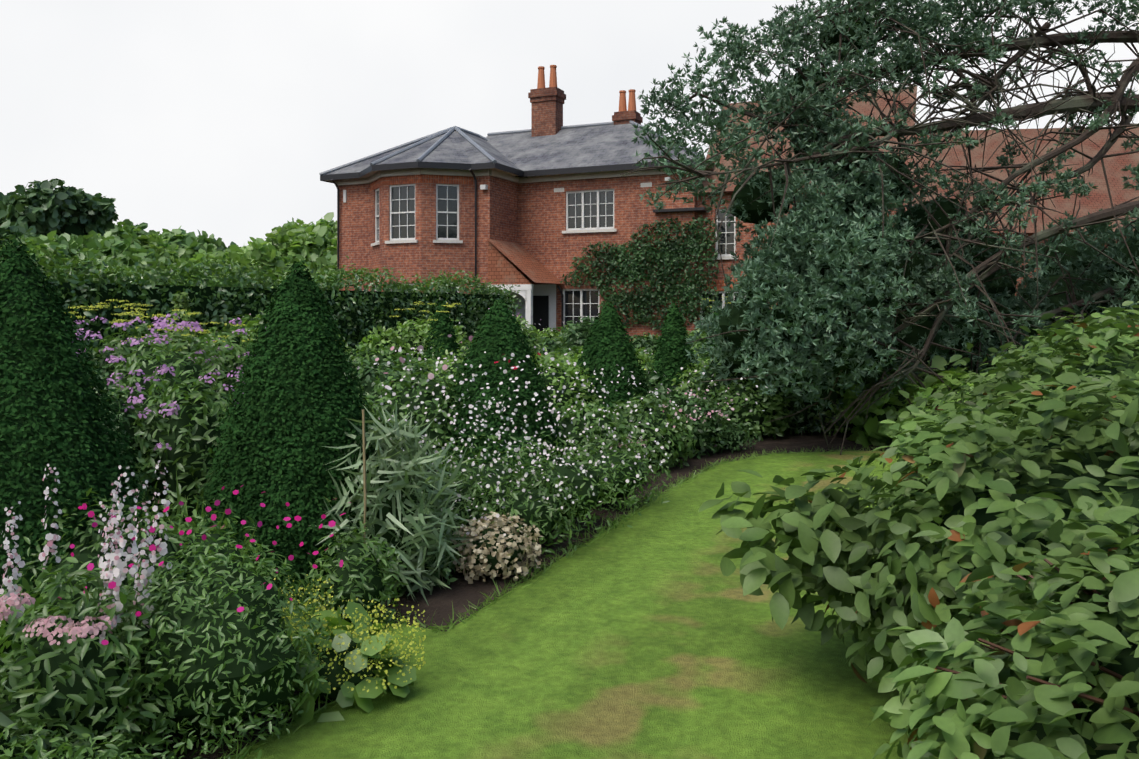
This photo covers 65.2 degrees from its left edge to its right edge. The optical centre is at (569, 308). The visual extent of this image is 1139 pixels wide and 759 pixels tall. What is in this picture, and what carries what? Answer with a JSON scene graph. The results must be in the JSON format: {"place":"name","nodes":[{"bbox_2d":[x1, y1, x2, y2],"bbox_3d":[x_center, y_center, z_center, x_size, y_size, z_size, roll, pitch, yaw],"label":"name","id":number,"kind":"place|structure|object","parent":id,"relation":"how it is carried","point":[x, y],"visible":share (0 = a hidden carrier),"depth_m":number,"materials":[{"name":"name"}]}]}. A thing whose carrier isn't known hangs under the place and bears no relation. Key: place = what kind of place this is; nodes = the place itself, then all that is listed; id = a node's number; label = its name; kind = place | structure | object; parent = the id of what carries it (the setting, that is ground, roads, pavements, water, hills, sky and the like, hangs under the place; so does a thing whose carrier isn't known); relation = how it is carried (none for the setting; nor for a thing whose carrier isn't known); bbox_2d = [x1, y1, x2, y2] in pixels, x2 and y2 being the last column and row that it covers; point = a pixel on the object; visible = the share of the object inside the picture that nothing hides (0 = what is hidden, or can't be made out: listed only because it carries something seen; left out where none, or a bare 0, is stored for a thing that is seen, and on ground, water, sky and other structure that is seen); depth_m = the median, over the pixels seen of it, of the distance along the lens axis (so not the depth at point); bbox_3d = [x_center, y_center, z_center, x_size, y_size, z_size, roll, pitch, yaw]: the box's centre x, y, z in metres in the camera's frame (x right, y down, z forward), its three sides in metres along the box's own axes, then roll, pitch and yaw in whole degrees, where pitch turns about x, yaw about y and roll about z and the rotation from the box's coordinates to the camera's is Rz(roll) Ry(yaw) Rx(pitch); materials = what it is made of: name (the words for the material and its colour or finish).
{"place":"outdoors","nodes":[
{"label":"outdoors","id":0,"kind":"place"},
{"bbox_2d":[0,460,172,643],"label":"flowers","id":1,"kind":"object","parent":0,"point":[117,570],"visible":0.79,"depth_m":2.99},
{"bbox_2d":[1,464,165,633],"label":"flower spikes","id":2,"kind":"object","parent":1,"relation":"attached to","point":[117,551],"visible":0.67,"depth_m":2.99,"materials":[{"name":"plant"}]},
{"bbox_2d":[0,219,336,289],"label":"trees","id":3,"kind":"object","parent":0,"point":[109,245],"visible":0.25,"depth_m":36.10,"materials":[{"name":"green plant"}]},
{"bbox_2d":[22,426,893,758],"bbox_3d":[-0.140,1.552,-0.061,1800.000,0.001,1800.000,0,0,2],"label":"ground","id":4,"kind":"structure","parent":0,"point":[460,596],"depth_m":5.08,"materials":[{"name":"soil"}]},
{"bbox_2d":[0,596,46,758],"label":"leaves","id":5,"kind":"object","parent":4,"relation":"on","point":[5,721],"visible":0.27,"depth_m":2.58,"materials":[{"name":"green plant"}]},
{"bbox_2d":[81,319,255,535],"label":"phlox leaves","id":6,"kind":"object","parent":4,"relation":"on","point":[214,406],"visible":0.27,"depth_m":6.07,"materials":[{"name":"green plant"}]},
{"bbox_2d":[163,291,201,367],"bbox_3d":[-4.842,0.696,11.092,0.796,1.854,0.722,0,0,2],"label":"golden yew cone","id":7,"kind":"object","parent":4,"relation":"on","point":[178,298],"visible":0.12,"depth_m":11.02,"materials":[{"name":"green plant"}]},
{"bbox_2d":[0,488,408,758],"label":"bed greens","id":8,"kind":"object","parent":4,"relation":"on","point":[130,693],"visible":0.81,"depth_m":2.98,"materials":[{"name":"green plant"}]},
{"bbox_2d":[58,485,351,644],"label":"magenta flowers","id":9,"kind":"object","parent":8,"relation":"on","point":[112,584],"visible":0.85,"depth_m":3.21,"materials":[{"name":"pink plant"}]},
{"bbox_2d":[0,230,522,363],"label":"hedge leaves","id":10,"kind":"object","parent":4,"relation":"on","point":[82,287],"visible":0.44,"depth_m":14.79,"materials":[{"name":"green plant"}]},
{"bbox_2d":[0,239,516,298],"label":"young hedge leaves","id":11,"kind":"object","parent":10,"relation":"attached to","point":[190,264],"visible":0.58,"depth_m":14.85,"materials":[{"name":"green plant"}]},
{"bbox_2d":[93,321,443,373],"bbox_3d":[-0.423,0.841,11.920,10.733,1.478,2.557,0,0,-38],"label":"fennel foliage","id":12,"kind":"object","parent":4,"relation":"on","point":[409,346],"visible":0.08,"depth_m":11.90,"materials":[{"name":"green plant"}]},
{"bbox_2d":[272,575,425,692],"bbox_3d":[-0.910,1.283,3.598,0.723,0.314,0.481,0,0,34],"label":"yellow-flowered plant","id":13,"kind":"object","parent":4,"relation":"on","point":[369,637],"visible":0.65,"depth_m":3.53,"materials":[{"name":"plant"}]},
{"bbox_2d":[0,251,717,670],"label":"yew cone bodies","id":14,"kind":"object","parent":4,"relation":"on","point":[64,407],"visible":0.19,"depth_m":4.69,"materials":[{"name":"green plant"}]},
{"bbox_2d":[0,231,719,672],"bbox_3d":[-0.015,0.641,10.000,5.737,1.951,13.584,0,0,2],"label":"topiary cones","id":15,"kind":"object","parent":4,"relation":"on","point":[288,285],"visible":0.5,"depth_m":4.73,"materials":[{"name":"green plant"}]},
{"bbox_2d":[362,409,366,543],"bbox_3d":[-1.020,1.027,4.420,0.025,1.050,0.016,0,0,2],"label":"bamboo cane","id":16,"kind":"object","parent":4,"relation":"in","point":[364,460],"visible":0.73,"depth_m":4.42,"materials":[{"name":"brown"}]},
{"bbox_2d":[309,401,473,605],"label":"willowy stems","id":17,"kind":"object","parent":4,"relation":"on","point":[428,533],"visible":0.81,"depth_m":4.76,"materials":[{"name":"green plant"}]},
{"bbox_2d":[68,296,771,369],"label":"fennel umbels","id":18,"kind":"object","parent":4,"relation":"on","point":[138,314],"visible":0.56,"depth_m":8.90,"materials":[{"name":"yellow plant"}]},
{"bbox_2d":[75,314,832,593],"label":"border greens","id":19,"kind":"object","parent":4,"relation":"on","point":[685,448],"depth_m":8.66,"materials":[{"name":"green plant"}]},
{"bbox_2d":[75,308,540,449],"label":"purple flowers","id":20,"kind":"object","parent":19,"relation":"on","point":[162,325],"visible":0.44,"depth_m":6.19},
{"bbox_2d":[0,437,647,644],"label":"pink flower clusters","id":21,"kind":"object","parent":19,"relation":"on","point":[85,628],"visible":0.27,"depth_m":2.53,"materials":[{"name":"pink plant"}]},
{"bbox_2d":[249,314,738,427],"bbox_3d":[0.550,0.544,12.352,12.514,1.271,22.084,0,0,21],"label":"pink rose","id":22,"kind":"object","parent":19,"relation":"on","point":[430,375],"visible":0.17,"depth_m":8.24,"materials":[{"name":"plant"}]},
{"bbox_2d":[450,511,542,583],"bbox_3d":[-0.423,1.360,5.146,0.544,0.361,0.568,0,0,2],"label":"dry clump","id":23,"kind":"object","parent":4,"relation":"on","point":[500,522],"visible":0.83,"depth_m":5.02,"materials":[{"name":"beige plant"}]},
{"bbox_2d":[142,313,870,435],"bbox_3d":[1.795,0.885,14.280,15.025,1.607,21.046,0,0,30],"label":"shrub","id":24,"kind":"object","parent":4,"relation":"on","point":[404,333],"visible":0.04,"depth_m":12.94,"materials":[{"name":"green plant"}]},
{"bbox_2d":[248,313,774,559],"bbox_3d":[0.786,0.817,12.906,12.678,1.515,21.828,0,0,25],"label":"gaura","id":25,"kind":"object","parent":4,"relation":"on","point":[629,502],"depth_m":5.83,"materials":[{"name":"plant"}]},
{"bbox_2d":[0,13,1138,758],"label":"foliage","id":26,"kind":"object","parent":4,"relation":"on","point":[1124,657],"visible":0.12,"depth_m":5.77,"materials":[{"name":"green plant"}]},
{"bbox_2d":[338,169,895,340],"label":"brick wall","id":27,"kind":"structure","parent":4,"relation":"on","point":[530,218],"depth_m":26.78,"materials":[{"name":"red brick"}]},
{"bbox_2d":[488,241,530,284],"bbox_3d":[-1.760,-1.353,26.110,1.344,1.310,0.543,0,0,2],"label":"porch gable side","id":28,"kind":"object","parent":27,"relation":"attached to","point":[502,269],"visible":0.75,"depth_m":26.23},
{"bbox_2d":[325,124,697,174],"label":"roof","id":29,"kind":"structure","parent":27,"relation":"on","point":[590,146],"depth_m":28.42,"materials":[{"name":"grey tile"}]},
{"bbox_2d":[319,120,704,175],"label":"house ridge tiles","id":30,"kind":"object","parent":29,"relation":"on","point":[447,132],"visible":0.54,"depth_m":29.04,"materials":[{"name":"grey tile"}]},
{"bbox_2d":[528,87,565,136],"bbox_3d":[-0.774,-5.773,30.999,1.090,3.650,0.790,0,0,24],"label":"tall chimney","id":31,"kind":"object","parent":29,"relation":"on","point":[547,111],"visible":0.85,"depth_m":30.71,"materials":[{"name":"brick"}]},
{"bbox_2d":[537,65,556,88],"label":"chimney pots","id":32,"kind":"object","parent":31,"relation":"on","point":[552,81],"visible":0.73,"depth_m":30.92,"materials":[{"name":"orange ceramic"}]},
{"bbox_2d":[335,166,693,185],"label":"eaves","id":33,"kind":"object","parent":27,"relation":"attached to","point":[457,172],"depth_m":26.80,"materials":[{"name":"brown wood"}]},
{"bbox_2d":[325,165,710,181],"bbox_3d":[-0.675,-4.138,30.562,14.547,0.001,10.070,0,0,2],"label":"fascia board","id":34,"kind":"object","parent":27,"relation":"attached to","point":[369,174],"depth_m":27.11,"materials":[{"name":"black wood"}]},
{"bbox_2d":[331,168,707,326],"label":"house downpipes","id":35,"kind":"object","parent":27,"relation":"attached to","point":[699,209],"visible":0.75,"depth_m":26.59,"materials":[{"name":"black metal"}]},
{"bbox_2d":[486,238,562,283],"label":"porch roof","id":36,"kind":"structure","parent":27,"relation":"attached to","point":[527,263],"depth_m":26.87,"materials":[{"name":"orange tile"}]},
{"bbox_2d":[343,177,744,334],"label":"window frames","id":37,"kind":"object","parent":27,"relation":"attached to","point":[526,293],"visible":0.29,"depth_m":27.08,"materials":[{"name":"white wood"}]},
{"bbox_2d":[377,186,737,329],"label":"window panes","id":38,"kind":"structure","parent":37,"relation":"in","point":[452,207],"depth_m":26.79,"materials":[{"name":"grey glass"}]},
{"bbox_2d":[371,182,738,259],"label":"window sills","id":39,"kind":"structure","parent":27,"relation":"attached to","point":[648,184],"depth_m":26.61,"materials":[{"name":"white stone"}]},
{"bbox_2d":[370,174,742,290],"bbox_3d":[-0.714,-2.258,26.287,11.806,3.500,1.505,0,0,12],"label":"house lintel band","id":40,"kind":"object","parent":27,"relation":"attached to","point":[422,178],"visible":0.5,"depth_m":26.52,"materials":[{"name":"red brick"}]},
{"bbox_2d":[612,110,642,124],"bbox_3d":[1.969,-5.798,30.278,0.850,1.700,0.720,0,0,24],"label":"chimney","id":41,"kind":"object","parent":27,"relation":"on","point":[622,117],"visible":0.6,"depth_m":30.00,"materials":[{"name":"brick"}]},
{"bbox_2d":[618,89,635,111],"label":"chimney pots","id":42,"kind":"object","parent":41,"relation":"on","point":[631,103],"visible":0.81,"depth_m":30.17,"materials":[{"name":"ceramic"}]},
{"bbox_2d":[560,215,721,329],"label":"climber leaves","id":43,"kind":"object","parent":27,"relation":"attached to","point":[626,269],"visible":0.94,"depth_m":26.17,"materials":[{"name":"green plant"}]},
{"bbox_2d":[620,0,1138,454],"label":"tree","id":44,"kind":"object","parent":4,"relation":"on","point":[809,203],"depth_m":9.71,"materials":[{"name":"green plant"}]},
{"bbox_2d":[836,355,995,447],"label":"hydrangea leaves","id":45,"kind":"object","parent":4,"relation":"on","point":[870,430],"visible":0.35,"depth_m":9.87,"materials":[{"name":"green plant"}]},
{"bbox_2d":[698,301,1138,758],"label":"shrub","id":46,"kind":"object","parent":4,"relation":"on","point":[931,612],"depth_m":3.02,"materials":[{"name":"green plant"}]},
{"bbox_2d":[320,159,714,182],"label":"house gutters","id":47,"kind":"object","parent":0,"point":[463,166],"visible":0.6,"depth_m":26.49,"materials":[{"name":"black metal"}]},
{"bbox_2d":[533,296,548,332],"bbox_3d":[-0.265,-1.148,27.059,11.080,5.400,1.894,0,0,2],"label":"doorway","id":48,"kind":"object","parent":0,"point":[541,307],"visible":0.03,"depth_m":27.80,"materials":[{"name":"black wood"}]},
{"bbox_2d":[0,0,1138,247],"label":"sky","id":49,"kind":"structure","parent":0,"point":[223,119],"materials":[{"name":"white"}]},
{"bbox_2d":[230,451,944,758],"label":"lawn","id":50,"kind":"structure","parent":0,"point":[653,632],"depth_m":3.79,"materials":[{"name":"green plant"}]},
{"bbox_2d":[143,471,287,574],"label":"stems","id":51,"kind":"object","parent":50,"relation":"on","point":[177,530],"visible":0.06,"depth_m":4.57,"materials":[{"name":"green plant"}]},
{"bbox_2d":[258,601,416,726],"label":"alchemilla leaves","id":52,"kind":"object","parent":50,"relation":"on","point":[346,697],"visible":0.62,"depth_m":3.45,"materials":[{"name":"green plant"}]},
{"bbox_2d":[189,444,887,758],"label":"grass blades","id":53,"kind":"object","parent":50,"relation":"on","point":[545,568],"visible":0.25,"depth_m":5.00,"materials":[{"name":"green plant"}]},
{"bbox_2d":[995,232,1129,295],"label":"barn walls","id":54,"kind":"structure","parent":0,"point":[1040,242],"depth_m":28.40,"materials":[{"name":"brick"}]},
{"bbox_2d":[697,86,1138,232],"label":"clay tile roofs","id":55,"kind":"structure","parent":54,"relation":"on","point":[1099,198],"depth_m":29.61,"materials":[{"name":"tile"}]},
{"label":"tree trunks","id":56,"kind":"object","parent":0,"visible":0},
{"bbox_2d":[0,178,240,248],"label":"dark trees","id":57,"kind":"object","parent":56,"relation":"on","point":[44,208],"visible":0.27,"depth_m":50.44,"materials":[{"name":"green plant"}]},
{"bbox_2d":[120,212,336,287],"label":"trees","id":58,"kind":"object","parent":56,"relation":"on","point":[312,242],"visible":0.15,"depth_m":43.87,"materials":[{"name":"green plant"}]}
]}

